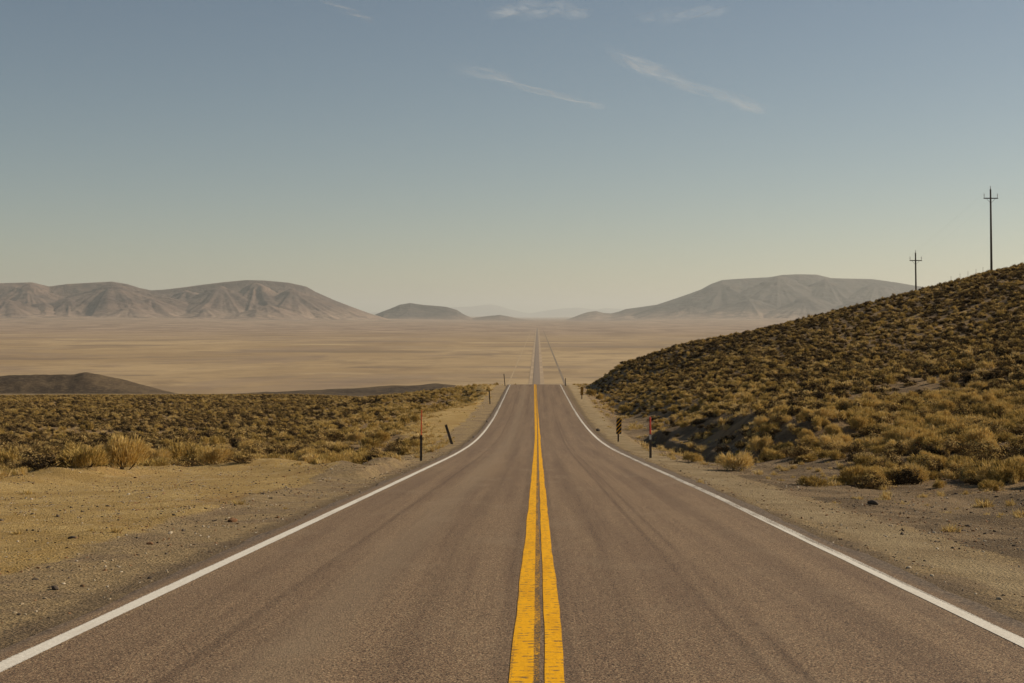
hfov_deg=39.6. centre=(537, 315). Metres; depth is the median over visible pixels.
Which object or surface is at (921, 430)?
rabbitbrush
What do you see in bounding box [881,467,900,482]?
rabbitbrush
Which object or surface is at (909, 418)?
rabbitbrush
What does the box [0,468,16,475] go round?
rabbitbrush
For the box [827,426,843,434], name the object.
rabbitbrush
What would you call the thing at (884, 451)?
sagebrush
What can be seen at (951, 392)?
rabbitbrush
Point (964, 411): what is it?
sagebrush
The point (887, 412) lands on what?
rabbitbrush
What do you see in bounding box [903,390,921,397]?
rabbitbrush
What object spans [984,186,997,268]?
utility pole
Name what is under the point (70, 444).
rabbitbrush
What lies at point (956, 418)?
rabbitbrush
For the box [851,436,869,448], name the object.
rabbitbrush
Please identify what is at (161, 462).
rabbitbrush
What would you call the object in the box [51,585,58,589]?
stone
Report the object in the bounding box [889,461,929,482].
rabbitbrush
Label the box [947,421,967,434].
rabbitbrush
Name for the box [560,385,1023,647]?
edge line
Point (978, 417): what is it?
rabbitbrush
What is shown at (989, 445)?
sagebrush
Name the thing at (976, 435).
rabbitbrush
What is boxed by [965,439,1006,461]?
sagebrush
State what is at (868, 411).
rabbitbrush
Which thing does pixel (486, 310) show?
distant mountains
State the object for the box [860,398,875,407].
rabbitbrush
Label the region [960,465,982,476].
rabbitbrush
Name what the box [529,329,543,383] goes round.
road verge
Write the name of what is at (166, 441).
rabbitbrush
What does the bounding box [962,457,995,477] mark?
rabbitbrush
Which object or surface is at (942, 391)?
rabbitbrush
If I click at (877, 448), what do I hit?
rabbitbrush
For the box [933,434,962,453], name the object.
sagebrush
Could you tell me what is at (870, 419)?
rabbitbrush
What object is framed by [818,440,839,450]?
sagebrush
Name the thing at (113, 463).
rabbitbrush
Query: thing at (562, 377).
old track
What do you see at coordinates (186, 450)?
rabbitbrush
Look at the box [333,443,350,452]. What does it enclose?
rabbitbrush
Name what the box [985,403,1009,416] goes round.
rabbitbrush
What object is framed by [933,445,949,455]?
rabbitbrush
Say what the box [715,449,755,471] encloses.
rabbitbrush
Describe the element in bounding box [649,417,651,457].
snow stake
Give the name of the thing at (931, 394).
rabbitbrush
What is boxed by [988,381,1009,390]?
sagebrush
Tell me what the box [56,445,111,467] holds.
rabbitbrush
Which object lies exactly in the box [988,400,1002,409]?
rabbitbrush
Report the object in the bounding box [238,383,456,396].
hill
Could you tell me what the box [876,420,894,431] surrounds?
rabbitbrush
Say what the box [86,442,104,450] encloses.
rabbitbrush
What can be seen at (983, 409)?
rabbitbrush
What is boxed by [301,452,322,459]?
rabbitbrush
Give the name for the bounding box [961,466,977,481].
rabbitbrush
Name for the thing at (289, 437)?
rabbitbrush
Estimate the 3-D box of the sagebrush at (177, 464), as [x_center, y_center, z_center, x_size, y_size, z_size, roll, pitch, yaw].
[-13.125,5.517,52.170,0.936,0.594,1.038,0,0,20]
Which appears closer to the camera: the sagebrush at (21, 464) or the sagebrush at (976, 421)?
the sagebrush at (21, 464)
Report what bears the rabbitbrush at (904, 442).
on the ground at (202, 357)
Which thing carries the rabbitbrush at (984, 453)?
on the ground at (202, 357)
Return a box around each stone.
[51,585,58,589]
[228,518,236,521]
[867,500,878,504]
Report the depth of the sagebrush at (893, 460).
43.72 m
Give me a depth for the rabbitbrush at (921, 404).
62.47 m
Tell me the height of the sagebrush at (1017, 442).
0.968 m
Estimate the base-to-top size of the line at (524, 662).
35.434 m
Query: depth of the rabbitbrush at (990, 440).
45.30 m
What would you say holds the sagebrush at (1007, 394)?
on the ground at (202, 357)
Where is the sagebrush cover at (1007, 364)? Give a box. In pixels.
[0,263,1023,475]
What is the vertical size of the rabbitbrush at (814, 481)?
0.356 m
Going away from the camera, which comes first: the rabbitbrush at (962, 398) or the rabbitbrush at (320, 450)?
the rabbitbrush at (962, 398)
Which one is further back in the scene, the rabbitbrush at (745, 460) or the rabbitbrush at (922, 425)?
the rabbitbrush at (922, 425)
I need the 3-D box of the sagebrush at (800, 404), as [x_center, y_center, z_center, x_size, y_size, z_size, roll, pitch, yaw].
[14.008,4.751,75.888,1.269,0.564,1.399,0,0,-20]
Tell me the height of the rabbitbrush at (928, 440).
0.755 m
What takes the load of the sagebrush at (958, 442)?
on the ground at (202, 357)
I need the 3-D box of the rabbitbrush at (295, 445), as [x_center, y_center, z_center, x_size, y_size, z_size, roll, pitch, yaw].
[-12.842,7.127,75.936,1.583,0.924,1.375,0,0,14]
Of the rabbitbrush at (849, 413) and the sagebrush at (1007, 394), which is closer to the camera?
the rabbitbrush at (849, 413)
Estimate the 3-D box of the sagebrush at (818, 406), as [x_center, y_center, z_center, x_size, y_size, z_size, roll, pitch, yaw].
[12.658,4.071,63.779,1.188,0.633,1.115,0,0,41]
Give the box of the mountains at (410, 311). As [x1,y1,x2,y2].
[375,303,532,320]
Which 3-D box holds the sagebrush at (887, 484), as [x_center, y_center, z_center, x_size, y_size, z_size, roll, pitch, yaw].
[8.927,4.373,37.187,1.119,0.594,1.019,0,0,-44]
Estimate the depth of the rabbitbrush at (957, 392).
65.29 m
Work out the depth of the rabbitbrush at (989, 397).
62.78 m
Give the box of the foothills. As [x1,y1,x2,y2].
[1,303,360,319]
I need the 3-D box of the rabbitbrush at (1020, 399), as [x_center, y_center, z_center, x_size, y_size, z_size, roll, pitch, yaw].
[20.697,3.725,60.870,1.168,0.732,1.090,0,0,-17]
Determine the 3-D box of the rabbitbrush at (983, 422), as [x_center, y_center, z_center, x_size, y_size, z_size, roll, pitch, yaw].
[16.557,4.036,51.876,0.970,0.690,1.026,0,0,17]
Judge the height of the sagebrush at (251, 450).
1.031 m
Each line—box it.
[0,385,509,671]
[509,384,539,682]
[536,385,564,682]
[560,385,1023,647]
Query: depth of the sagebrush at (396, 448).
70.22 m
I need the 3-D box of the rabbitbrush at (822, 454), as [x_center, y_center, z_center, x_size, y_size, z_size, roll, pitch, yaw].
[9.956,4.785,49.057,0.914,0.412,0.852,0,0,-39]
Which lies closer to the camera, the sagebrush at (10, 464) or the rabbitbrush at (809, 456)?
the rabbitbrush at (809, 456)
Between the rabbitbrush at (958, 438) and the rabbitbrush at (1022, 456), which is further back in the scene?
the rabbitbrush at (958, 438)
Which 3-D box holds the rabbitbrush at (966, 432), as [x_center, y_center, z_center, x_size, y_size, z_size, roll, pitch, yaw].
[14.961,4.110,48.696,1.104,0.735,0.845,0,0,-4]
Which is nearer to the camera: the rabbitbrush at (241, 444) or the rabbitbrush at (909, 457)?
the rabbitbrush at (909, 457)
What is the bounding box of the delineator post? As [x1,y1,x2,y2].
[445,424,452,443]
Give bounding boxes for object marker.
[616,418,621,441]
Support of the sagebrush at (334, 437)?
on the ground at (202, 357)
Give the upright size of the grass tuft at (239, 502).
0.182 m
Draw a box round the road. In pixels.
[0,328,1023,682]
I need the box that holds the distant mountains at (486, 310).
[370,304,624,316]
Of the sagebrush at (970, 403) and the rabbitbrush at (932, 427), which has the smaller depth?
the rabbitbrush at (932, 427)
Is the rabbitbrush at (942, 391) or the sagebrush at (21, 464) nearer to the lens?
the sagebrush at (21, 464)
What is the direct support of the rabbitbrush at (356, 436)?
on the ground at (202, 357)
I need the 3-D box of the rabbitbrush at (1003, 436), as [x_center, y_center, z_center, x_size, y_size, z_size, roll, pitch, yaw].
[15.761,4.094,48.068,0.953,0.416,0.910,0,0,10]
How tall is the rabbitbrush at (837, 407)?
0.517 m
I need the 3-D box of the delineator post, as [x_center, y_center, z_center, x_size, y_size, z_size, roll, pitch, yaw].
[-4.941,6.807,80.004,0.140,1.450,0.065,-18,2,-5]
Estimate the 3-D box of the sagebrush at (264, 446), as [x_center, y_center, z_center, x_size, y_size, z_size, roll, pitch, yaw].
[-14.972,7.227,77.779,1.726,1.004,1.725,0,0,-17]
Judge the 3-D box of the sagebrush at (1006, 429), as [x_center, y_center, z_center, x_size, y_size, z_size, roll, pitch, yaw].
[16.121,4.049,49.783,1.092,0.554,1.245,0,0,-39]
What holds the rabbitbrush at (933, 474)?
on the ground at (202, 357)
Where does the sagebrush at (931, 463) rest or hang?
on the ground at (202, 357)
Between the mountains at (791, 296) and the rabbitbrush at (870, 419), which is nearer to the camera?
the rabbitbrush at (870, 419)
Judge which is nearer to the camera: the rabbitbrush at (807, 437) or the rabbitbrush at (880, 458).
the rabbitbrush at (880, 458)
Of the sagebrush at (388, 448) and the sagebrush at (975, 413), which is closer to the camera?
the sagebrush at (975, 413)
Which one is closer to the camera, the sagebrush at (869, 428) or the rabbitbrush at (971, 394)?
the sagebrush at (869, 428)
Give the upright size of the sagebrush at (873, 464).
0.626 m
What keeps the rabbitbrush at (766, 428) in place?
on the ground at (202, 357)
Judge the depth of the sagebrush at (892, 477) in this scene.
39.47 m
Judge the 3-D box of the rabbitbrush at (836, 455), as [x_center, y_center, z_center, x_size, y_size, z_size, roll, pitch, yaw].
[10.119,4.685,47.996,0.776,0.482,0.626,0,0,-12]
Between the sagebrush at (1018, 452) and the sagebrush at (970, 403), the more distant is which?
the sagebrush at (970, 403)
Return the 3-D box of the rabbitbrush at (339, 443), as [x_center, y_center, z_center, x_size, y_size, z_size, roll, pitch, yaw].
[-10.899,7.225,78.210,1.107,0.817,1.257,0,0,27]
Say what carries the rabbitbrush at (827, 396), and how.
on the ground at (202, 357)
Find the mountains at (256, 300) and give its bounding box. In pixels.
[0,280,388,320]
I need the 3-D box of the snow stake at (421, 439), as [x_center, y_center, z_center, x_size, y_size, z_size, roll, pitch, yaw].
[-4.579,4.854,55.999,0.092,2.300,0.131,1,0,-6]
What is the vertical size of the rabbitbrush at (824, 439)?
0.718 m
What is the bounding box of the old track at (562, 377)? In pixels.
[543,330,566,384]
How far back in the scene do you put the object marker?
83.99 m
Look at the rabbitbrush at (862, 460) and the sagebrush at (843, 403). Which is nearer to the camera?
the rabbitbrush at (862, 460)
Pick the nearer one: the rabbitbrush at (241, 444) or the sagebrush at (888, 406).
the sagebrush at (888, 406)
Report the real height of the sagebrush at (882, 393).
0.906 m
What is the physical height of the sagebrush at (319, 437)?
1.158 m
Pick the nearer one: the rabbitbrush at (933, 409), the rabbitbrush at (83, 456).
the rabbitbrush at (83, 456)
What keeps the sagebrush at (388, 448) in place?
on the ground at (202, 357)
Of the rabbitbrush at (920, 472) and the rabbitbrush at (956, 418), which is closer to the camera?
the rabbitbrush at (920, 472)
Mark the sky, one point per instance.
(369, 156)
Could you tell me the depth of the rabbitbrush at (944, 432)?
50.33 m
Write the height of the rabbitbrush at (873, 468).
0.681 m
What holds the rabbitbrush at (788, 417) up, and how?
on the ground at (202, 357)
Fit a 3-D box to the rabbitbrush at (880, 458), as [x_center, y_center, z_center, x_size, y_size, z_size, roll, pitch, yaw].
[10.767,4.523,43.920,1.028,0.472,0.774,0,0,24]
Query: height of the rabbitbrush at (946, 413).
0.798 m
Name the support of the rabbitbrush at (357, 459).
on the ground at (202, 357)
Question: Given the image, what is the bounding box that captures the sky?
[0,0,1023,312]
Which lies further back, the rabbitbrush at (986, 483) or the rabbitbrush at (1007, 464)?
the rabbitbrush at (1007, 464)
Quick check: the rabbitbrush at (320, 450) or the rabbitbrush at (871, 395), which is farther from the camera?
the rabbitbrush at (871, 395)
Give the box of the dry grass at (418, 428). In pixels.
[0,268,1023,534]
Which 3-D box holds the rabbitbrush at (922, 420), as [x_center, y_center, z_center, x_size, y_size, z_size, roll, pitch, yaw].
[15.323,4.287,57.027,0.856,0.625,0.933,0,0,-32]
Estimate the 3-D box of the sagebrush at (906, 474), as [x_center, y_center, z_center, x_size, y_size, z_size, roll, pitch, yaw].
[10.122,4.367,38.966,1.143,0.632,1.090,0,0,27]
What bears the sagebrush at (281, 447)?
on the ground at (202, 357)
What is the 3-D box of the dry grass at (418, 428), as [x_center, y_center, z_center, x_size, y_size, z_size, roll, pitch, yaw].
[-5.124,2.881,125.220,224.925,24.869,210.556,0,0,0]
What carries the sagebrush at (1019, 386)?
on the ground at (202, 357)
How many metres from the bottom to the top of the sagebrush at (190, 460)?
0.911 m
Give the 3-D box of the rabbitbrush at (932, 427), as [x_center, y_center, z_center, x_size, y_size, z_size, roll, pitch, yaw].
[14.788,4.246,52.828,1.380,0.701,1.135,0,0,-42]
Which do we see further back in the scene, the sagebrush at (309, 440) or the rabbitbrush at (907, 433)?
the sagebrush at (309, 440)
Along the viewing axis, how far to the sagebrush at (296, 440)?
79.91 m
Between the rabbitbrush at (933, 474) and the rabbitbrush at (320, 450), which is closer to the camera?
the rabbitbrush at (933, 474)
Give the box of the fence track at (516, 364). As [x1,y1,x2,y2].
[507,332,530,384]
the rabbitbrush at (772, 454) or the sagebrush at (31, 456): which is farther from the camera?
the sagebrush at (31, 456)
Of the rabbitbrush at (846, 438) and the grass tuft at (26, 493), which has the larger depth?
the rabbitbrush at (846, 438)
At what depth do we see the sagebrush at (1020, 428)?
49.63 m
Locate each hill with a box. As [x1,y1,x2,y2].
[0,372,177,393]
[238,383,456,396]
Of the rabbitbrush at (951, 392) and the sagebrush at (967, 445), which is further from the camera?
the rabbitbrush at (951, 392)
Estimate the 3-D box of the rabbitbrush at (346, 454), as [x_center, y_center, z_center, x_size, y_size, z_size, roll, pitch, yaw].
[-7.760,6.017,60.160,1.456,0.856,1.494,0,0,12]
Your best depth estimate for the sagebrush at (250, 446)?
76.71 m
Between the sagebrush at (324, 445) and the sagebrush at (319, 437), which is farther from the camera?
the sagebrush at (319, 437)
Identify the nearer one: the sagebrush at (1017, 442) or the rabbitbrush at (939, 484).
the rabbitbrush at (939, 484)
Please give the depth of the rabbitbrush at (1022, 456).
39.86 m
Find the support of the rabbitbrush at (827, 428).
on the ground at (202, 357)
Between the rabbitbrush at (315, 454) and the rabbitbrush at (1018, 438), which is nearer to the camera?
the rabbitbrush at (1018, 438)
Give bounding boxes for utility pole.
[910,251,921,289]
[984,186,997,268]
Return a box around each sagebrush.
[2,456,16,467]
[10,455,35,468]
[11,445,31,455]
[16,447,73,470]
[18,450,44,459]
[31,441,61,453]
[32,446,52,452]
[39,446,59,454]
[170,458,192,466]
[177,454,206,465]
[219,452,255,463]
[239,440,267,453]
[240,445,262,454]
[242,440,263,450]
[253,440,271,453]
[262,439,285,453]
[280,445,295,453]
[281,445,301,455]
[287,438,303,445]
[294,442,310,451]
[301,437,319,444]
[301,443,323,448]
[305,431,329,442]
[309,441,333,449]
[326,428,345,442]
[341,443,358,450]
[368,445,382,454]
[383,443,395,452]
[387,441,411,455]
[743,430,762,439]
[768,412,787,424]
[778,444,796,456]
[786,442,816,458]
[792,401,808,407]
[804,400,827,409]
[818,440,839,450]
[837,398,856,410]
[840,438,871,453]
[851,467,891,489]
[852,449,879,464]
[856,473,895,489]
[858,423,889,434]
[865,456,883,467]
[869,448,903,465]
[870,411,894,422]
[873,402,902,411]
[877,388,888,397]
[880,439,911,455]
[880,446,910,455]
[885,467,898,484]
[887,465,927,484]
[895,393,914,405]
[907,439,946,455]
[908,451,946,470]
[910,397,924,408]
[912,455,946,471]
[916,406,933,413]
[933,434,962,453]
[941,463,965,475]
[948,403,972,416]
[949,424,969,434]
[950,395,967,410]
[952,439,970,451]
[957,438,986,452]
[961,398,987,406]
[962,474,981,484]
[964,415,994,423]
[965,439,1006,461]
[965,440,1010,454]
[966,452,998,466]
[967,450,998,460]
[969,409,985,416]
[973,420,1004,432]
[982,402,1016,417]
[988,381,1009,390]
[988,426,1010,432]
[993,384,1012,389]
[998,389,1020,398]
[1000,434,1023,457]
[1006,433,1023,452]
[1010,381,1023,391]
[1010,444,1023,456]
[1013,424,1023,434]
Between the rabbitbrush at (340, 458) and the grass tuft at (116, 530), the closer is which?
the grass tuft at (116, 530)
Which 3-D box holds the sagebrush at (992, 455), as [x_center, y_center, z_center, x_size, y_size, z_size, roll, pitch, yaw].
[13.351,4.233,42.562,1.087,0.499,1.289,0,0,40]
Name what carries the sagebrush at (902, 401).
on the ground at (202, 357)
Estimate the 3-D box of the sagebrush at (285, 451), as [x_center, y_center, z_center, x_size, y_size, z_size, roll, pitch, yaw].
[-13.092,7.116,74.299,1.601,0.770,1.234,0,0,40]
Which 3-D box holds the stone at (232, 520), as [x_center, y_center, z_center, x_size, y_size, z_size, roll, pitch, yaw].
[-5.102,3.421,23.804,0.170,0.093,0.171,0,0,32]
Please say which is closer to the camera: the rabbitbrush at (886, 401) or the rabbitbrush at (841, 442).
the rabbitbrush at (841, 442)
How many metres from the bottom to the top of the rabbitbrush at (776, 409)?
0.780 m
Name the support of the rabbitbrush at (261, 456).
on the ground at (202, 357)
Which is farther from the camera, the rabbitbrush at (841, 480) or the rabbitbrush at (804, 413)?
the rabbitbrush at (804, 413)
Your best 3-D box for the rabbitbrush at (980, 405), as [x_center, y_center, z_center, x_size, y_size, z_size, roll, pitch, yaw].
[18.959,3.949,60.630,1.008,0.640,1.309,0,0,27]
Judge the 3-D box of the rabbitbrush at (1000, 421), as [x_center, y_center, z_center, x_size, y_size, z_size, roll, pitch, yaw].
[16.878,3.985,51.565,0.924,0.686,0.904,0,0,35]
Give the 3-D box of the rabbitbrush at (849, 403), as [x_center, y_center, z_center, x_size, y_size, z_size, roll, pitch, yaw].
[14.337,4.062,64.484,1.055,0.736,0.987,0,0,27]
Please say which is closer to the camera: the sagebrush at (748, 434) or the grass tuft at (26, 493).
the grass tuft at (26, 493)
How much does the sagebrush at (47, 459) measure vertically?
0.735 m
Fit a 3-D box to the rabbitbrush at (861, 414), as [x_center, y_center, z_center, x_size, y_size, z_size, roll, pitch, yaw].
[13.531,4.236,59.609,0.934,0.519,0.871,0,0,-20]
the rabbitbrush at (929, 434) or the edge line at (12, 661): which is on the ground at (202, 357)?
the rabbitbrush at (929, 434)
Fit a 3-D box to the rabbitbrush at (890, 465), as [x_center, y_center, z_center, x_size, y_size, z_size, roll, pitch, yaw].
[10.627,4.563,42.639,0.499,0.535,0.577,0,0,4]
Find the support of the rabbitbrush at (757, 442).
on the ground at (202, 357)
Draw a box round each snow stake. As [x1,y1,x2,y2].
[420,410,421,460]
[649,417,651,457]
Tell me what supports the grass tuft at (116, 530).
on the ground at (202, 357)
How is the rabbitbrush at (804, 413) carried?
on the ground at (202, 357)
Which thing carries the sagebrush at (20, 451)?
on the ground at (202, 357)
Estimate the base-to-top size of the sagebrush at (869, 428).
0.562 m
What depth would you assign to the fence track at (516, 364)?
2055.24 m
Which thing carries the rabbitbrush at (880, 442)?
on the ground at (202, 357)
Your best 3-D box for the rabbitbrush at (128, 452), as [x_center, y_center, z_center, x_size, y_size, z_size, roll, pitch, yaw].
[-13.192,4.369,45.493,1.584,1.347,1.613,0,0,-42]
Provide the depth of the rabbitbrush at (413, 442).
79.97 m
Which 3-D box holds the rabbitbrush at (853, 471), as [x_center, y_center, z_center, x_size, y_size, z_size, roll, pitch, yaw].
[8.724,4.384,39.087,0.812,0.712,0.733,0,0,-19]
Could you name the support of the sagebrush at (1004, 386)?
on the ground at (202, 357)
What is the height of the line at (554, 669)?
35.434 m
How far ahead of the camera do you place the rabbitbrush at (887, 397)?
71.82 m
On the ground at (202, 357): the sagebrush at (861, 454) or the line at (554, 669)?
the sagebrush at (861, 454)
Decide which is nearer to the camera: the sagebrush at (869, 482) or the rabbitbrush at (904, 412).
the sagebrush at (869, 482)
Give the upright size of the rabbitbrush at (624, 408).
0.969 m
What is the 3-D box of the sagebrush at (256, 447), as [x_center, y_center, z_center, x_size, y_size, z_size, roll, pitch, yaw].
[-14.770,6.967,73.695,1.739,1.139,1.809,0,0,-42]
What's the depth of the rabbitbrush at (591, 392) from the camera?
175.66 m
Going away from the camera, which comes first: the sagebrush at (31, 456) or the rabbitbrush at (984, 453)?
the rabbitbrush at (984, 453)
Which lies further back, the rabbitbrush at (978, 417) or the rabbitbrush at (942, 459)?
the rabbitbrush at (978, 417)
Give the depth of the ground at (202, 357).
48.46 m
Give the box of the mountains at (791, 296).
[567,274,924,320]
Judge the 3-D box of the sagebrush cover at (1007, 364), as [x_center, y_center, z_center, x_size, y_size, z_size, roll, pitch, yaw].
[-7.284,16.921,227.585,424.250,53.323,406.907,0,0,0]
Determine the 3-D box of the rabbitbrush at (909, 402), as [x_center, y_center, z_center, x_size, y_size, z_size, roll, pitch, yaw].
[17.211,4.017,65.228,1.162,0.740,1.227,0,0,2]
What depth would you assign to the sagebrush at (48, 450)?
72.58 m
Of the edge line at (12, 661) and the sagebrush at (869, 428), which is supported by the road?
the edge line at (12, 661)
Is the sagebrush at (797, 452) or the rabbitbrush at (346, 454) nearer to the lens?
the sagebrush at (797, 452)
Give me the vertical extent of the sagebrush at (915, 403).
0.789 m
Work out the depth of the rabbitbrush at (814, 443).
54.61 m
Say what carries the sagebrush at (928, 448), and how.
on the ground at (202, 357)
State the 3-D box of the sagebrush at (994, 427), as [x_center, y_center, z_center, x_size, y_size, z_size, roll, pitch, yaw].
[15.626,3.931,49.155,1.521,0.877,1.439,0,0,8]
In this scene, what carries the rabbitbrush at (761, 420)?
on the ground at (202, 357)
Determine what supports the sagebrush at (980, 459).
on the ground at (202, 357)
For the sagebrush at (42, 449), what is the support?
on the ground at (202, 357)
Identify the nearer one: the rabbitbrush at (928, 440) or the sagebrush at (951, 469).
the sagebrush at (951, 469)
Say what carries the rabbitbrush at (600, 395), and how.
on the ground at (202, 357)
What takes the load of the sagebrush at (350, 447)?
on the ground at (202, 357)
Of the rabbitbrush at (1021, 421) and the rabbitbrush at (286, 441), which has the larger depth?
the rabbitbrush at (286, 441)
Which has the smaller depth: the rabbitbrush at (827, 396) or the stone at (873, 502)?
the stone at (873, 502)
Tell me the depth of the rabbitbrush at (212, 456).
51.28 m
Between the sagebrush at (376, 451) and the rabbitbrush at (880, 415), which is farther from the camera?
the sagebrush at (376, 451)
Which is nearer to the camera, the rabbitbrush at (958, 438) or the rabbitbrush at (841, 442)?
the rabbitbrush at (958, 438)
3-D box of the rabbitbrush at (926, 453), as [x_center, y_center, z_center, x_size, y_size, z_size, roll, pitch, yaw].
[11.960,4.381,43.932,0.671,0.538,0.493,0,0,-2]
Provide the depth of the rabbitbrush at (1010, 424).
50.20 m
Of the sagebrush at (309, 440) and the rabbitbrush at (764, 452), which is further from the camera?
the sagebrush at (309, 440)
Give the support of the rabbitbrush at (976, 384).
on the ground at (202, 357)
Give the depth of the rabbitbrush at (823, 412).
59.62 m
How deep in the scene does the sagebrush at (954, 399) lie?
62.46 m
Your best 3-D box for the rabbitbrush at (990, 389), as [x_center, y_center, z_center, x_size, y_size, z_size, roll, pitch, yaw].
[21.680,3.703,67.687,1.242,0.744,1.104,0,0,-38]
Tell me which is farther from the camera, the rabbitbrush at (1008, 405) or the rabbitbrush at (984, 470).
the rabbitbrush at (1008, 405)
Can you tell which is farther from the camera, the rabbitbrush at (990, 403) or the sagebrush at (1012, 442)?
the rabbitbrush at (990, 403)
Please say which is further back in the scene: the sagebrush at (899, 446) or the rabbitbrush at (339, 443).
the rabbitbrush at (339, 443)
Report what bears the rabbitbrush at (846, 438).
on the ground at (202, 357)
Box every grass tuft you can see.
[19,490,36,494]
[105,527,123,532]
[232,498,248,504]
[939,523,965,531]
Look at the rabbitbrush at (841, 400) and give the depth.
65.33 m
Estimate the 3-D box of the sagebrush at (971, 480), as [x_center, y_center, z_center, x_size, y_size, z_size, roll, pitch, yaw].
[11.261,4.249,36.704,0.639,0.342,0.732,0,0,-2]
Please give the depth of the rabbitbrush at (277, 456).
55.47 m
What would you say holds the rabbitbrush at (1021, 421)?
on the ground at (202, 357)
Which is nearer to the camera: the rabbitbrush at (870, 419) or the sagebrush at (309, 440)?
the rabbitbrush at (870, 419)
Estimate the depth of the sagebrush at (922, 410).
60.52 m
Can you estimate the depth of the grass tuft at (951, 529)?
22.28 m
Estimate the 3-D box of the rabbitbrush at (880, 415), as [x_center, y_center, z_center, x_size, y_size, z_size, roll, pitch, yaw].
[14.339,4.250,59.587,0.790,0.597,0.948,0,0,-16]
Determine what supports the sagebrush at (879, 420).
on the ground at (202, 357)
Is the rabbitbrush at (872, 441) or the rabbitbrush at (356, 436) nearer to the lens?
the rabbitbrush at (872, 441)
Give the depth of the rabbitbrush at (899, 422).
56.30 m
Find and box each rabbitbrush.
[0,445,22,464]
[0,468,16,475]
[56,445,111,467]
[61,439,86,450]
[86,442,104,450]
[91,459,130,467]
[101,432,152,469]
[139,443,171,459]
[139,456,169,465]
[159,438,170,445]
[166,439,202,461]
[195,444,235,465]
[237,439,255,449]
[250,451,268,458]
[266,452,298,460]
[276,434,295,443]
[276,439,300,446]
[283,442,307,450]
[295,448,313,455]
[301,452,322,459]
[311,455,338,463]
[314,447,329,453]
[324,450,348,460]
[330,442,348,447]
[332,456,351,461]
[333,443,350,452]
[339,450,353,459]
[345,430,365,442]
[350,450,368,458]
[351,453,367,463]
[359,436,381,447]
[374,429,390,442]
[401,439,419,446]
[585,389,596,395]
[596,392,605,399]
[617,404,633,412]
[682,450,700,461]
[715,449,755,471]
[750,433,774,452]
[753,415,770,425]
[758,447,771,462]
[761,422,780,434]
[766,448,783,459]
[771,403,788,413]
[772,413,791,423]
[795,475,829,486]
[797,429,814,439]
[797,434,818,446]
[797,452,818,461]
[798,407,813,420]
[806,400,825,404]
[809,406,834,418]
[810,439,822,449]
[811,415,830,426]
[811,449,832,459]
[818,433,842,448]
[822,393,832,400]
[823,422,838,433]
[826,403,847,410]
[826,450,846,459]
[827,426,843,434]
[829,475,853,484]
[833,431,852,443]
[833,437,852,451]
[835,397,849,403]
[839,464,865,484]
[844,398,863,409]
[845,410,857,417]
[846,415,875,427]
[849,414,868,430]
[850,411,870,417]
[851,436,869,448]
[852,455,880,466]
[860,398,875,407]
[861,392,876,400]
[861,406,876,415]
[861,436,887,448]
[861,465,886,481]
[867,443,885,454]
[871,438,888,446]
[871,456,896,467]
[872,411,887,422]
[874,409,896,417]
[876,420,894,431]
[881,399,892,406]
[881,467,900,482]
[883,427,903,439]
[884,437,917,453]
[884,462,899,468]
[885,394,895,399]
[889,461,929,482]
[893,417,909,426]
[895,427,920,448]
[897,402,915,412]
[898,409,912,416]
[900,463,928,480]
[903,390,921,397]
[903,414,914,421]
[904,412,920,421]
[905,395,922,404]
[905,453,934,462]
[910,425,927,435]
[911,415,924,424]
[913,421,926,427]
[914,430,938,445]
[915,402,938,409]
[915,455,932,470]
[916,449,931,456]
[918,406,940,413]
[921,433,944,449]
[922,391,939,399]
[923,423,948,431]
[924,411,943,424]
[927,470,941,479]
[930,454,947,469]
[931,414,958,426]
[932,410,952,417]
[932,478,946,488]
[933,389,947,394]
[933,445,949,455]
[934,427,948,436]
[935,399,957,411]
[936,467,961,479]
[939,432,969,445]
[941,436,966,444]
[943,414,965,422]
[945,454,977,467]
[946,390,963,395]
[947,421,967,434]
[948,458,977,467]
[949,390,962,399]
[951,394,970,404]
[958,385,981,393]
[958,428,983,438]
[960,391,977,399]
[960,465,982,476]
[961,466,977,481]
[962,425,997,445]
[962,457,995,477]
[963,415,989,420]
[965,424,978,430]
[967,380,987,390]
[969,402,987,412]
[969,448,996,460]
[970,395,984,401]
[974,459,1011,481]
[977,478,1005,490]
[978,405,989,415]
[979,417,997,427]
[982,387,1000,393]
[982,392,998,401]
[982,437,998,448]
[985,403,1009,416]
[987,457,1023,480]
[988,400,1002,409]
[988,464,1019,482]
[991,388,1006,398]
[992,432,1016,441]
[993,417,1011,427]
[999,402,1014,408]
[1000,399,1020,405]
[1001,421,1023,433]
[1004,454,1023,461]
[1005,407,1023,418]
[1007,436,1023,446]
[1009,395,1023,404]
[1010,416,1023,424]
[1011,457,1023,467]
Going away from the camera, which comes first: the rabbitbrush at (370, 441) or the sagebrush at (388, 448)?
the sagebrush at (388, 448)
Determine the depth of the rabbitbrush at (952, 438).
47.07 m
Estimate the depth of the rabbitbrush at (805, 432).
57.60 m
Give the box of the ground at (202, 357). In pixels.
[0,273,1023,649]
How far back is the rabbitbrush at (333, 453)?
55.86 m
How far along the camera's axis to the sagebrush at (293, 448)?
71.90 m
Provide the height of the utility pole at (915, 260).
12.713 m
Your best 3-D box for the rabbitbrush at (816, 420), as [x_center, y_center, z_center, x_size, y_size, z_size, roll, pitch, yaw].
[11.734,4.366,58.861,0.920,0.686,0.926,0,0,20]

